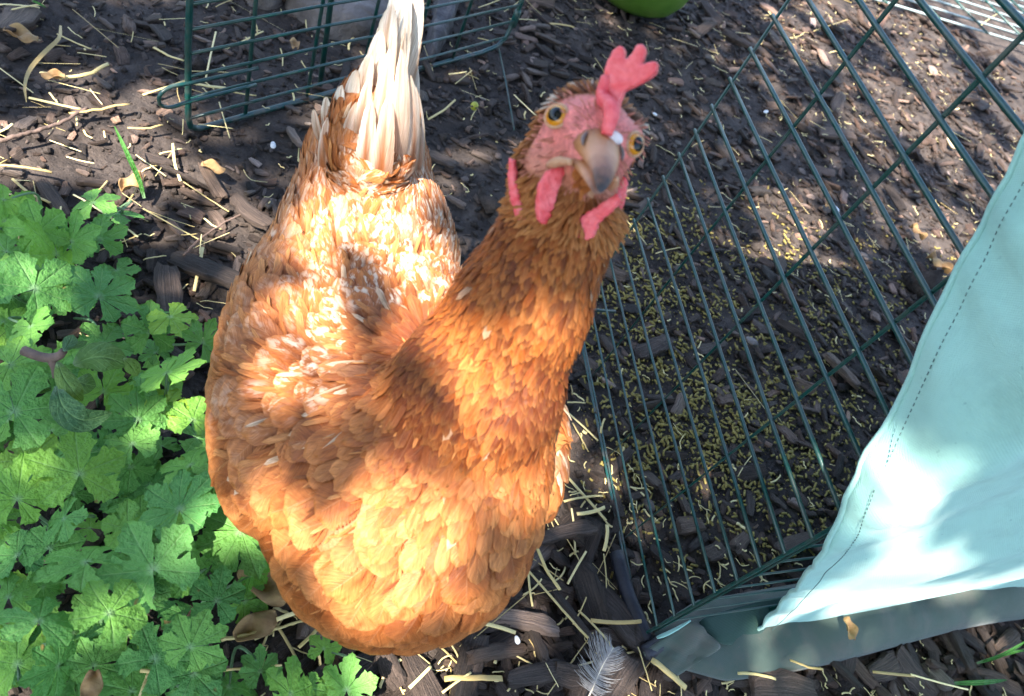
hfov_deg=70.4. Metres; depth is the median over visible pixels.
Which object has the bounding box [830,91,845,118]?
bark chip
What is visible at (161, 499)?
geranium plant
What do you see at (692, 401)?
feed dust
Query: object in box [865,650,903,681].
bark chip
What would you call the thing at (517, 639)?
pebble
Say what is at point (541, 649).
bark chip
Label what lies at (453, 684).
straw stalk
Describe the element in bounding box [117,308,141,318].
bark chip
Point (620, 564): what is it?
wire cage
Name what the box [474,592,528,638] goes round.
straw stalk
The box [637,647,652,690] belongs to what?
straw stalk
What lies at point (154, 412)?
geranium plant
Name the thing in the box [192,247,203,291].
straw stalk
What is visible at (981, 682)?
grass blade
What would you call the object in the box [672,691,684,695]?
bark chip
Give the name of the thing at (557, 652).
bark chip
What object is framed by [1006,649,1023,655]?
grass blade
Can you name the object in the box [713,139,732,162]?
bark chip
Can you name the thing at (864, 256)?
stone
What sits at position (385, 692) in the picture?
bark chip
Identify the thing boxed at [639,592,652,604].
bark chip
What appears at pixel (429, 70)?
bark chip
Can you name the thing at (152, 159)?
bark chip
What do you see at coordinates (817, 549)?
bark chip
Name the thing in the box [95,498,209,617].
geranium plant
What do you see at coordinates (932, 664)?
bark chip
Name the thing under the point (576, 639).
bark chip
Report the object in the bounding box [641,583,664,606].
bark chip
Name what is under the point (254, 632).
dry stalk
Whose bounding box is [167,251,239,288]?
bark chip
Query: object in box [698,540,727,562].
bark chip
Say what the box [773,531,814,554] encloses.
bark chip
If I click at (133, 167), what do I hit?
grass blade
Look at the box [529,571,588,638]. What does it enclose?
straw stalk
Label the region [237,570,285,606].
dry leaf
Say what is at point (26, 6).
straw stalk
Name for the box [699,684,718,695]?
bark chip
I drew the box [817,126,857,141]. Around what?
bark chip
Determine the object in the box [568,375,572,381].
bark chip
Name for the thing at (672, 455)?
bark chip
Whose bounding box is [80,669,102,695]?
dry leaf
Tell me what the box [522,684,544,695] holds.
bark chip
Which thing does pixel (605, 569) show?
straw stalk
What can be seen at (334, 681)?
geranium plant
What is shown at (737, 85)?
bark chip
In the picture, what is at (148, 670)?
dry stalk
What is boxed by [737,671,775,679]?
straw stalk
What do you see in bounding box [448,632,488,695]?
bark chip
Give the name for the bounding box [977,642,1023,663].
grass blade
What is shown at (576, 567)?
straw stalk
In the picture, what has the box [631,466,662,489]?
bark chip
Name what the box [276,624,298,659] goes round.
straw stalk
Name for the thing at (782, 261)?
bark chip
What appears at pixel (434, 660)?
bark chip
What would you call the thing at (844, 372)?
bark chip
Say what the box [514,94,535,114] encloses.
straw stalk
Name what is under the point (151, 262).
bark chip
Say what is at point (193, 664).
geranium plant
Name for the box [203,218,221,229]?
straw stalk
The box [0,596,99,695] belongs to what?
geranium plant
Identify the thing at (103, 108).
straw stalk
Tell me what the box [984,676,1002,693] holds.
bark chip
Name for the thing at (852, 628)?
dry leaf
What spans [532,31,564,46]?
bark chip
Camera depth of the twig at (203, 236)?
0.66 m
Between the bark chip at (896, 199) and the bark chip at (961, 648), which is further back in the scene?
the bark chip at (896, 199)
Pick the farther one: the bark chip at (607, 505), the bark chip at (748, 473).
the bark chip at (748, 473)
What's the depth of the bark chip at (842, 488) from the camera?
0.78 m
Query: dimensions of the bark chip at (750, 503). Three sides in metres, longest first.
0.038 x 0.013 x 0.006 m
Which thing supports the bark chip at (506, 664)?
on the ground
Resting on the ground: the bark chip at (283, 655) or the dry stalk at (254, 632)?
the bark chip at (283, 655)
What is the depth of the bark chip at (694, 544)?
0.67 m
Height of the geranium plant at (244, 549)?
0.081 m
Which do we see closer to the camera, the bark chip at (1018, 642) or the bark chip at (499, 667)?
the bark chip at (499, 667)
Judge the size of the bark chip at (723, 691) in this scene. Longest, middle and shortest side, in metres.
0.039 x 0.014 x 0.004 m
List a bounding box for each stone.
[246,0,282,9]
[285,0,388,44]
[746,336,758,346]
[860,252,868,259]
[946,137,954,148]
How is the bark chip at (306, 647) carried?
on the ground
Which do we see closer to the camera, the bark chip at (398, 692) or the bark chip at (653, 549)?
the bark chip at (398, 692)
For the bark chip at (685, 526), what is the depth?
0.68 m
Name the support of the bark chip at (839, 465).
on the ground
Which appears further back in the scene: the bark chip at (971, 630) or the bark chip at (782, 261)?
the bark chip at (782, 261)
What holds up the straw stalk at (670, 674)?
on the ground
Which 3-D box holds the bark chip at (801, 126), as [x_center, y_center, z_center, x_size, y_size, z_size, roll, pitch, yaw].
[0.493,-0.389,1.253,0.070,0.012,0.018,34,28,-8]
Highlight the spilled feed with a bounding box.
[585,167,967,571]
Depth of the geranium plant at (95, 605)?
0.40 m
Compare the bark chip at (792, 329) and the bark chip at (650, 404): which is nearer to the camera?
the bark chip at (650, 404)
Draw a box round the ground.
[0,0,1023,695]
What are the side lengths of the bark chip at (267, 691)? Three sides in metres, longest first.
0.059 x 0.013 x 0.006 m
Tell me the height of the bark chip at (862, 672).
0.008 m
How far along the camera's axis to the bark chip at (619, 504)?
0.66 m
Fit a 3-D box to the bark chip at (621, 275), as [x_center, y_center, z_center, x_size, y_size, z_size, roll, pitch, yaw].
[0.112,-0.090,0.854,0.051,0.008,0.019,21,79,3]
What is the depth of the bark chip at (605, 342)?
0.78 m
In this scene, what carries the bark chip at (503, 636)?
on the ground
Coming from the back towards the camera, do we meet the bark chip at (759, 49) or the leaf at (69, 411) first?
the bark chip at (759, 49)
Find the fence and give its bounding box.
[157,0,523,130]
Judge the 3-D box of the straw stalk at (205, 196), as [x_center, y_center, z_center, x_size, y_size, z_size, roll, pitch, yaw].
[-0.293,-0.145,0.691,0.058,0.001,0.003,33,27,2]
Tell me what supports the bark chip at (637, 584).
on the ground
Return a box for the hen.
[204,0,658,655]
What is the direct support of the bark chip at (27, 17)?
on the ground
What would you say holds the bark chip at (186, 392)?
on the ground
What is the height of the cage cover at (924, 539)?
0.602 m
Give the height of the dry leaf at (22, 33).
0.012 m
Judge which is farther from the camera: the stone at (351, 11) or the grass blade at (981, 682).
the stone at (351, 11)
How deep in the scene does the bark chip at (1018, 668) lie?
0.70 m
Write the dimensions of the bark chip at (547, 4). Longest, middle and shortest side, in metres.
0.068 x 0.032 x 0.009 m
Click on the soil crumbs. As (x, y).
(492, 204)
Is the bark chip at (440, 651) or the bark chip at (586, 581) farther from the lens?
the bark chip at (586, 581)
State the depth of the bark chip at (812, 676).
0.63 m
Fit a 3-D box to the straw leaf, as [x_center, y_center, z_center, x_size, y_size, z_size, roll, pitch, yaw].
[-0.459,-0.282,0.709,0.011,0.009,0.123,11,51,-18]
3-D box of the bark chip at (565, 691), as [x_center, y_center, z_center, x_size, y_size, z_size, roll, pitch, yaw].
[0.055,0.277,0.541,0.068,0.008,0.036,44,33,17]
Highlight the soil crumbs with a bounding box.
[0,0,1023,695]
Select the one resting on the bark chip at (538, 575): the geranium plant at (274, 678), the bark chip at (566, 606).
the bark chip at (566, 606)
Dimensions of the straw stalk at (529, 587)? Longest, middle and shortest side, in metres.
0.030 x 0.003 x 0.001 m
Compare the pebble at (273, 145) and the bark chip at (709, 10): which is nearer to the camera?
the pebble at (273, 145)
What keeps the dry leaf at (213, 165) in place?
on the ground
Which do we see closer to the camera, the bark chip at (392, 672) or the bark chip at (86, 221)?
the bark chip at (392, 672)
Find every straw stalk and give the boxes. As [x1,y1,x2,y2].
[0,3,39,7]
[0,68,33,92]
[0,123,13,131]
[0,164,51,173]
[11,178,50,203]
[12,4,43,9]
[28,97,79,109]
[57,33,91,48]
[59,62,108,79]
[66,156,93,163]
[68,103,129,113]
[72,9,118,47]
[73,194,138,236]
[127,124,162,128]
[136,154,165,175]
[142,80,183,95]
[143,208,204,242]
[143,255,165,260]
[150,211,193,226]
[153,47,183,60]
[171,143,181,180]
[182,180,228,211]
[184,80,224,88]
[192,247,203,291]
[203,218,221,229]
[205,31,216,77]
[219,102,229,137]
[276,612,294,621]
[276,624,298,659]
[298,629,317,647]
[408,665,431,688]
[428,99,455,119]
[440,646,456,663]
[441,671,471,692]
[444,675,502,681]
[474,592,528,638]
[485,623,515,634]
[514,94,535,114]
[516,656,531,663]
[527,574,533,605]
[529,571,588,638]
[533,558,563,580]
[536,549,560,589]
[547,632,592,695]
[550,23,573,27]
[554,519,578,559]
[563,495,602,501]
[567,551,586,583]
[568,412,597,440]
[569,477,606,520]
[571,508,575,554]
[572,423,588,451]
[577,506,604,515]
[578,610,614,651]
[580,651,634,665]
[591,618,641,624]
[597,534,615,573]
[600,418,604,432]
[602,524,608,551]
[603,554,606,587]
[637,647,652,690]
[651,657,686,690]
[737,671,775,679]
[790,659,823,670]
[872,670,914,676]
[910,673,967,689]
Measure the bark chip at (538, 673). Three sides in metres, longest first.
0.050 x 0.016 x 0.006 m
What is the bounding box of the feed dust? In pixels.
[578,184,928,594]
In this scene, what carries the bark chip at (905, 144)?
on the ground
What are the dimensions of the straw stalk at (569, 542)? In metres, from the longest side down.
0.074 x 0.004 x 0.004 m
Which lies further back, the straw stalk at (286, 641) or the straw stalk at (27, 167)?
the straw stalk at (27, 167)
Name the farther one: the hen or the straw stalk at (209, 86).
the straw stalk at (209, 86)
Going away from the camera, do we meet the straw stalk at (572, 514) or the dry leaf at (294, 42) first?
the straw stalk at (572, 514)
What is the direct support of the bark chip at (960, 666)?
on the ground
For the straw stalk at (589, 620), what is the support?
on the ground
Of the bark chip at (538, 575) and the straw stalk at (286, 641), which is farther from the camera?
the bark chip at (538, 575)
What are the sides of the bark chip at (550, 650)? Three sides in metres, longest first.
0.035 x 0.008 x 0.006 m
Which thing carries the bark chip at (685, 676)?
on the ground
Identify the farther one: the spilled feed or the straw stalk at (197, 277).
the spilled feed
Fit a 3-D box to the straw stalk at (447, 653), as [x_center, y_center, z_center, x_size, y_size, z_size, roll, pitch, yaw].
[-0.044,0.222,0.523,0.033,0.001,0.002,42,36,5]
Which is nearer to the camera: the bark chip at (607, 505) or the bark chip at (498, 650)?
the bark chip at (498, 650)
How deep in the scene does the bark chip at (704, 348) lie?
0.83 m
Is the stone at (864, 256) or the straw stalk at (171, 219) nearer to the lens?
the straw stalk at (171, 219)
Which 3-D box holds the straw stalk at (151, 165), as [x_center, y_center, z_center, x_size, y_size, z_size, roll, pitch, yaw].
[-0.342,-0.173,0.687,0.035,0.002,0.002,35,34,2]
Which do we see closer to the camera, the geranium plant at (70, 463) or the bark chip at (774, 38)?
the geranium plant at (70, 463)
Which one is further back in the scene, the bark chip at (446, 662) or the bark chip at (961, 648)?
the bark chip at (961, 648)
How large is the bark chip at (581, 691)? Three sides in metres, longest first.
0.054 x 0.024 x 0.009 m
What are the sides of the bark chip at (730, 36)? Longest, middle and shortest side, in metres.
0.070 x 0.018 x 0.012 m
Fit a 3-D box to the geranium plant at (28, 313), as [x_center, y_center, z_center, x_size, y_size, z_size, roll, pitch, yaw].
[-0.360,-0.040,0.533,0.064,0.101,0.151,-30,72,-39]
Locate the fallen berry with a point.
(474, 105)
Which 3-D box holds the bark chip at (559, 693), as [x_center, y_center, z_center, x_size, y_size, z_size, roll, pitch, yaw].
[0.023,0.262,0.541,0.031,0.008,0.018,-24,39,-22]
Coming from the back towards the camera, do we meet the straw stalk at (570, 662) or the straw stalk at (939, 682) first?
the straw stalk at (939, 682)
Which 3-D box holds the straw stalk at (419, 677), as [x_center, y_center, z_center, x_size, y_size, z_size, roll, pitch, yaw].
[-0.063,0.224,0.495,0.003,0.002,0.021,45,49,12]
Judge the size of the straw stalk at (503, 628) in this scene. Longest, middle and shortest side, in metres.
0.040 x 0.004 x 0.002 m
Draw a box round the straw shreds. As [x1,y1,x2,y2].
[9,0,1023,695]
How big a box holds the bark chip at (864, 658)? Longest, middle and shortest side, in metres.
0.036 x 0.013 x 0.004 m
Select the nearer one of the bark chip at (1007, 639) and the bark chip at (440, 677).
the bark chip at (440, 677)
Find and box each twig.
[0,107,87,142]
[182,214,240,255]
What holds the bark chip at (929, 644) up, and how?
on the ground
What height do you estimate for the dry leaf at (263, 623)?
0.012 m
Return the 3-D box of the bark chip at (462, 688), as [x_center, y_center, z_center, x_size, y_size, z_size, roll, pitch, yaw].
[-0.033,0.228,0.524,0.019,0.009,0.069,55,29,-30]
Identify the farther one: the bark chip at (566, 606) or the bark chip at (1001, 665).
the bark chip at (1001, 665)
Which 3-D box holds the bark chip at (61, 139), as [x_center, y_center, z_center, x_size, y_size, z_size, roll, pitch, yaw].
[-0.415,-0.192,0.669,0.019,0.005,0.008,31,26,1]
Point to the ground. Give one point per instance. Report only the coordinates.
(60, 166)
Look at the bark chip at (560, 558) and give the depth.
0.60 m
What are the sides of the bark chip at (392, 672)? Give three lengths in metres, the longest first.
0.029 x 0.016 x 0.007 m
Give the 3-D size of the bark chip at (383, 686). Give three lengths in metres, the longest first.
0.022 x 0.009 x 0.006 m
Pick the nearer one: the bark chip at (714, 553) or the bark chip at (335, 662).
the bark chip at (335, 662)
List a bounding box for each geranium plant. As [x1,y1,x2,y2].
[0,184,101,285]
[0,251,89,364]
[0,336,91,451]
[0,419,126,545]
[0,452,85,624]
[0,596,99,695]
[31,546,147,683]
[60,257,140,356]
[72,188,144,257]
[77,368,205,493]
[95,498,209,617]
[99,608,228,695]
[102,418,220,541]
[121,300,217,394]
[154,542,269,631]
[194,506,266,579]
[210,644,325,695]
[307,634,378,695]
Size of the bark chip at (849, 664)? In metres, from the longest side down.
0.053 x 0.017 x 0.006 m
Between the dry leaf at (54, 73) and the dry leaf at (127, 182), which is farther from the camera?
the dry leaf at (54, 73)
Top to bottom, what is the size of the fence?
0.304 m
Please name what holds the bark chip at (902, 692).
on the ground
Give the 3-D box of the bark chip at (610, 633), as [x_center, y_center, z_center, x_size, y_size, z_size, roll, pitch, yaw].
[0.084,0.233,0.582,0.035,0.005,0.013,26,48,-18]
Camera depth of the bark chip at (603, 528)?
0.64 m
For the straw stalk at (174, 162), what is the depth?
0.70 m
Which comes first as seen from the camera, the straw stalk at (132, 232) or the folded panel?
the straw stalk at (132, 232)
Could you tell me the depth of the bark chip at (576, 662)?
0.56 m
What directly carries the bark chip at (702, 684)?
on the ground
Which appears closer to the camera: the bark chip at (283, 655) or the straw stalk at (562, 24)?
the bark chip at (283, 655)
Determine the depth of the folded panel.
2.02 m
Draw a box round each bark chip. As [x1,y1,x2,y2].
[0,3,41,35]
[35,179,69,217]
[52,134,72,145]
[74,519,107,546]
[75,177,113,188]
[79,219,91,229]
[113,258,142,278]
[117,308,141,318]
[138,151,171,166]
[142,278,154,290]
[146,248,157,272]
[153,261,182,313]
[160,165,209,191]
[162,112,202,137]
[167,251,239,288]
[177,186,215,205]
[181,387,195,398]
[198,162,227,201]
[208,241,241,253]
[229,192,273,230]
[260,659,286,695]
[265,617,300,651]
[266,634,299,664]
[286,654,318,689]
[303,641,321,657]
[312,663,324,676]
[323,656,339,673]
[337,61,350,86]
[337,652,378,685]
[365,688,394,695]
[375,683,385,689]
[376,653,406,690]
[391,683,411,695]
[400,654,447,695]
[419,52,435,81]
[428,647,449,673]
[437,647,444,654]
[437,669,452,682]
[443,659,454,667]
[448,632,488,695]
[450,636,473,695]
[455,640,461,653]
[456,630,523,666]
[466,642,526,664]
[492,681,512,695]
[495,664,525,693]
[500,659,518,695]
[506,659,564,688]
[517,0,555,9]
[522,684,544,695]
[524,570,558,599]
[528,630,548,664]
[528,651,562,694]
[531,687,563,695]
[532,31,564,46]
[533,579,574,605]
[541,519,598,545]
[541,635,565,661]
[542,639,563,658]
[550,548,569,570]
[550,640,573,651]
[551,688,568,695]
[552,590,593,643]
[554,507,588,549]
[555,661,596,690]
[565,519,602,586]
[567,665,600,695]
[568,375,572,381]
[568,560,611,629]
[569,632,591,659]
[570,659,592,666]
[572,537,597,559]
[585,502,610,515]
[585,515,614,539]
[593,643,623,666]
[596,647,639,695]
[598,626,627,648]
[599,335,623,363]
[599,580,655,654]
[603,264,628,282]
[604,445,634,479]
[604,484,625,517]
[606,542,634,558]
[610,581,617,593]
[611,505,624,533]
[617,577,641,601]
[624,648,650,691]
[624,685,636,695]
[626,489,651,502]
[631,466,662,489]
[633,333,673,360]
[635,400,660,410]
[638,679,650,695]
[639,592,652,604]
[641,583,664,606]
[646,394,674,402]
[647,662,663,687]
[648,544,674,568]
[653,451,687,458]
[657,487,673,507]
[657,669,691,681]
[669,483,690,515]
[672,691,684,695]
[673,226,683,243]
[676,516,705,535]
[682,689,695,695]
[686,531,708,551]
[688,677,711,695]
[691,20,717,38]
[692,672,722,686]
[696,340,727,354]
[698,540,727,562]
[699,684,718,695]
[700,0,724,26]
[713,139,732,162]
[718,686,727,695]
[720,71,743,90]
[723,29,754,48]
[733,463,769,484]
[745,488,755,516]
[748,186,772,196]
[748,668,817,695]
[751,42,774,59]
[767,29,782,46]
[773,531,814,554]
[775,255,786,274]
[776,318,813,342]
[777,274,792,306]
[786,112,813,135]
[804,670,814,679]
[805,666,816,675]
[811,544,821,552]
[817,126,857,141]
[822,352,860,390]
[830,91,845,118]
[830,661,863,691]
[833,452,844,480]
[835,484,846,492]
[841,657,855,674]
[854,657,880,689]
[857,654,869,664]
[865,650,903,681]
[884,184,906,211]
[887,322,915,350]
[895,644,939,695]
[896,136,914,155]
[897,685,906,695]
[903,643,922,668]
[918,637,941,654]
[925,658,948,671]
[937,690,951,695]
[948,630,978,673]
[953,658,965,673]
[959,629,986,654]
[966,627,978,652]
[966,667,1023,695]
[966,669,1001,695]
[975,625,1010,677]
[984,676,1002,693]
[994,627,1020,653]
[1004,640,1021,657]
[1012,660,1023,682]
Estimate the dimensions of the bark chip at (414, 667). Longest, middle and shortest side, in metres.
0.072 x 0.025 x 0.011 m
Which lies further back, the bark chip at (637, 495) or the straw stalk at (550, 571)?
the bark chip at (637, 495)
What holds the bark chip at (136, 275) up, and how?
on the ground
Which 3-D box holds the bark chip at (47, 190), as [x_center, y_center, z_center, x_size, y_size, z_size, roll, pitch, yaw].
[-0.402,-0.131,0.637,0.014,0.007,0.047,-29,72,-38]
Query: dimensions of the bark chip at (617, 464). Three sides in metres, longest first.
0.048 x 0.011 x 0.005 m
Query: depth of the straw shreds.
0.69 m
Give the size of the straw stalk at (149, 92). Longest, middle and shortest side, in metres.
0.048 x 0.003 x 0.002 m
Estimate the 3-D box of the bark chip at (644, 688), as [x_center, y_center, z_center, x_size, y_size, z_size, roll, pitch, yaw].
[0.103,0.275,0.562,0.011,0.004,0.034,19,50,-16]
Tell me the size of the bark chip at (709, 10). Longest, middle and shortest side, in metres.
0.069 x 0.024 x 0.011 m
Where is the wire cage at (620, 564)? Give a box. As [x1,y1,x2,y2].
[582,0,1023,660]
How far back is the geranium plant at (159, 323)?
0.55 m
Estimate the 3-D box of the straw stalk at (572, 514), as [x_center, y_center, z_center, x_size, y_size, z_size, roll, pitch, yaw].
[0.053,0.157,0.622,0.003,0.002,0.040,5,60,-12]
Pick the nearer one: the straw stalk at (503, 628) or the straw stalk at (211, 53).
the straw stalk at (503, 628)
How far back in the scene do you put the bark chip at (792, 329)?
0.91 m
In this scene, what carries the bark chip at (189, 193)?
on the ground
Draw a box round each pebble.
[270,141,275,148]
[514,636,519,643]
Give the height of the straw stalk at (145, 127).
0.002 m
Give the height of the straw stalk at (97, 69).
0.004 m
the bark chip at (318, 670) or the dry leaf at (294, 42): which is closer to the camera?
the bark chip at (318, 670)
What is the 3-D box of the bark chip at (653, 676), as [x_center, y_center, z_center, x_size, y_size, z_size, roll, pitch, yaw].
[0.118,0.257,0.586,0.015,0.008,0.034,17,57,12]
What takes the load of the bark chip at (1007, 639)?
on the ground
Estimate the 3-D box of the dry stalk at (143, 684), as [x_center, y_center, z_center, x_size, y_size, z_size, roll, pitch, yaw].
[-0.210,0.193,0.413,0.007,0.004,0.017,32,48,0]
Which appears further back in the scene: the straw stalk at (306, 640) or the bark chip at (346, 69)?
the bark chip at (346, 69)
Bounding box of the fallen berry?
[464,93,486,116]
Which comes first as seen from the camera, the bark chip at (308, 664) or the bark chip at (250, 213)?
the bark chip at (308, 664)
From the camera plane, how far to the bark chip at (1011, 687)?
0.69 m
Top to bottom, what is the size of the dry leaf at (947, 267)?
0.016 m
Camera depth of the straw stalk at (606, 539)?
0.62 m
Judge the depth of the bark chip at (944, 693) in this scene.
0.67 m
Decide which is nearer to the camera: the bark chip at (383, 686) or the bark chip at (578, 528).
the bark chip at (383, 686)
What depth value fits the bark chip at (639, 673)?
0.57 m
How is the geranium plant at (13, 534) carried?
on the ground
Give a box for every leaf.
[3,23,38,42]
[20,335,140,432]
[23,25,61,101]
[41,68,65,79]
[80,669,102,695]
[118,170,144,191]
[201,159,225,173]
[233,609,277,641]
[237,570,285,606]
[290,37,299,49]
[843,616,858,639]
[910,223,927,239]
[926,251,953,273]
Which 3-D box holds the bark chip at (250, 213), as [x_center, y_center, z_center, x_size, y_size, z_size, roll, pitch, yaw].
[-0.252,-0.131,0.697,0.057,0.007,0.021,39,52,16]
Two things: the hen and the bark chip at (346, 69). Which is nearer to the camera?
the hen
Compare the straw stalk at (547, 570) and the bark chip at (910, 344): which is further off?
the bark chip at (910, 344)
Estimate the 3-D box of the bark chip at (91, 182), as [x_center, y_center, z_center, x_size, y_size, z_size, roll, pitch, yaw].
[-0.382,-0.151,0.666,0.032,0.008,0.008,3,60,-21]
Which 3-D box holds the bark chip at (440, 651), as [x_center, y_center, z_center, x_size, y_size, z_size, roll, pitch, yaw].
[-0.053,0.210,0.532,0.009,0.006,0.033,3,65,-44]
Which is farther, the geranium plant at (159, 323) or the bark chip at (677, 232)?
the bark chip at (677, 232)
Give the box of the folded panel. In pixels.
[876,0,1023,44]
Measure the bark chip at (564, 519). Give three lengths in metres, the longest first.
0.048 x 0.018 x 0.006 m
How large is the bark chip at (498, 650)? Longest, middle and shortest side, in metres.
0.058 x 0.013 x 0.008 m
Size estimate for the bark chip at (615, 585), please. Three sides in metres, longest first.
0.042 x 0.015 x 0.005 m
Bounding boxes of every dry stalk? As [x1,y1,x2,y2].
[138,673,148,695]
[140,664,281,672]
[221,620,302,641]
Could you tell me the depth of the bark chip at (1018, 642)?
0.73 m
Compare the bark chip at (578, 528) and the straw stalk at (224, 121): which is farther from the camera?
the straw stalk at (224, 121)
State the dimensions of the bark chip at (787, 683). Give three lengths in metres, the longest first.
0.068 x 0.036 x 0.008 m
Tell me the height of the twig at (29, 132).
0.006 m
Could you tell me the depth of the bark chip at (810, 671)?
0.63 m
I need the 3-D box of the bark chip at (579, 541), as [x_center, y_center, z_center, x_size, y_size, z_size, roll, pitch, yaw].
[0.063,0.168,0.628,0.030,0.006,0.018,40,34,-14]
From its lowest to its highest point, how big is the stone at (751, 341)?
0.007 m
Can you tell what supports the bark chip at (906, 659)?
on the ground
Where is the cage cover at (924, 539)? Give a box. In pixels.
[643,133,1023,680]
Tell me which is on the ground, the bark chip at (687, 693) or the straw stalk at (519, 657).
the bark chip at (687, 693)
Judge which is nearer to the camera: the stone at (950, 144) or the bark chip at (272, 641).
the bark chip at (272, 641)
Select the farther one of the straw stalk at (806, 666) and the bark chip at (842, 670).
the bark chip at (842, 670)
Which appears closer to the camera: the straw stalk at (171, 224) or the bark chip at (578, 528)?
the bark chip at (578, 528)
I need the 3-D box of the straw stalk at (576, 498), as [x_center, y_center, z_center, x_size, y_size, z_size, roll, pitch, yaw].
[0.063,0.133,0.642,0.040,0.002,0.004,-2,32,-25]
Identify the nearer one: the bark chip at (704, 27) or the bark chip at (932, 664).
the bark chip at (932, 664)
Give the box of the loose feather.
[575,630,624,695]
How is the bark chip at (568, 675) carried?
on the bark chip at (581, 691)
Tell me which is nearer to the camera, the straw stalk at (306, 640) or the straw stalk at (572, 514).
the straw stalk at (306, 640)
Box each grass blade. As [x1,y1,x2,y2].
[114,126,144,197]
[954,679,1006,684]
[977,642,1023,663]
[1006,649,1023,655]
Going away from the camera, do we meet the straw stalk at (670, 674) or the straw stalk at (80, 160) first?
the straw stalk at (670, 674)
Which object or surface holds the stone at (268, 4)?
on the ground
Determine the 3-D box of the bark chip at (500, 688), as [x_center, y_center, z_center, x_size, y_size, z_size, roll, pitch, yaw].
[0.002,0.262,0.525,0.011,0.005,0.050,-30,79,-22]
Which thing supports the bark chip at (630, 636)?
on the ground
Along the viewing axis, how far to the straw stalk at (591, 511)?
0.62 m
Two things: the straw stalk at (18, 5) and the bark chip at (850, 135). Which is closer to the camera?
the straw stalk at (18, 5)
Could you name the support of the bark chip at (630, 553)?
on the ground
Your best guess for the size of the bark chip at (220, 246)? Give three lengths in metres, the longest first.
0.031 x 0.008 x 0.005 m
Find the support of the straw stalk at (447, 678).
on the bark chip at (462, 688)
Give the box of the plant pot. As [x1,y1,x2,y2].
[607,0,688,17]
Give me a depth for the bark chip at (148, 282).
0.62 m
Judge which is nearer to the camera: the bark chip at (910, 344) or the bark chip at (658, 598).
the bark chip at (658, 598)
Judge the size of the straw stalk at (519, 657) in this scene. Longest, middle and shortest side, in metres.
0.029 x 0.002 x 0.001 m
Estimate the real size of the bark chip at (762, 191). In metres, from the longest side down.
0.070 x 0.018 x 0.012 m
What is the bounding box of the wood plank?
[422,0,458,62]
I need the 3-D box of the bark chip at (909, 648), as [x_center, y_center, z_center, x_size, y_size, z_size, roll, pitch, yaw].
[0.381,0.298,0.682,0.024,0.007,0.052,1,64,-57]
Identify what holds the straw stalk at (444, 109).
on the ground
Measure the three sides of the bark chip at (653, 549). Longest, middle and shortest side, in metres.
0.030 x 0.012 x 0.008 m
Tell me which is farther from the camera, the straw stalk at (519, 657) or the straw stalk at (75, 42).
the straw stalk at (75, 42)
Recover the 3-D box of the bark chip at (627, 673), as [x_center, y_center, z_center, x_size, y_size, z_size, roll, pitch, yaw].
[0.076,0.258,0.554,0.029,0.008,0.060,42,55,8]
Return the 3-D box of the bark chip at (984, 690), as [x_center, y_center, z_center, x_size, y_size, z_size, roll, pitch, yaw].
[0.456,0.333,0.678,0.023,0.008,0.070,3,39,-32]
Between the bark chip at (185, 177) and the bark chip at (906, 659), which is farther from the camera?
the bark chip at (185, 177)
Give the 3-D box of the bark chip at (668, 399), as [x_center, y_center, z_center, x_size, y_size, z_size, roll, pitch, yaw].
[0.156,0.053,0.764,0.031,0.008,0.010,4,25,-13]
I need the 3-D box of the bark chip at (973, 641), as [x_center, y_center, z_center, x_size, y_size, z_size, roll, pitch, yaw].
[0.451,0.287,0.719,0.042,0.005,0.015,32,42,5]
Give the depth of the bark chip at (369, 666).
0.50 m
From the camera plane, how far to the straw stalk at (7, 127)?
0.65 m
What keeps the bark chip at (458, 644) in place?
on the ground
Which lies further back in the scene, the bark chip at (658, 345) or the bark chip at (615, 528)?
the bark chip at (658, 345)
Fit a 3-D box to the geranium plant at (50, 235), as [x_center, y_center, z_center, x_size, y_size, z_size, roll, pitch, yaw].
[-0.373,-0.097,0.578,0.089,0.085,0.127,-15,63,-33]
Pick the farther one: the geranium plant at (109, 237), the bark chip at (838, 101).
the bark chip at (838, 101)
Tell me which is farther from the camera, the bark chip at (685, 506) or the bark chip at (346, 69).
the bark chip at (346, 69)
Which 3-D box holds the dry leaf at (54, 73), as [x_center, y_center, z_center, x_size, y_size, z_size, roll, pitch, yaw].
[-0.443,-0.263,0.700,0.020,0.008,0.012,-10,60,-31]
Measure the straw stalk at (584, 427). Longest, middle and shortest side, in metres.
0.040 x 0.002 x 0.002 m
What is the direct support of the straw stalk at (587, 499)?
on the ground

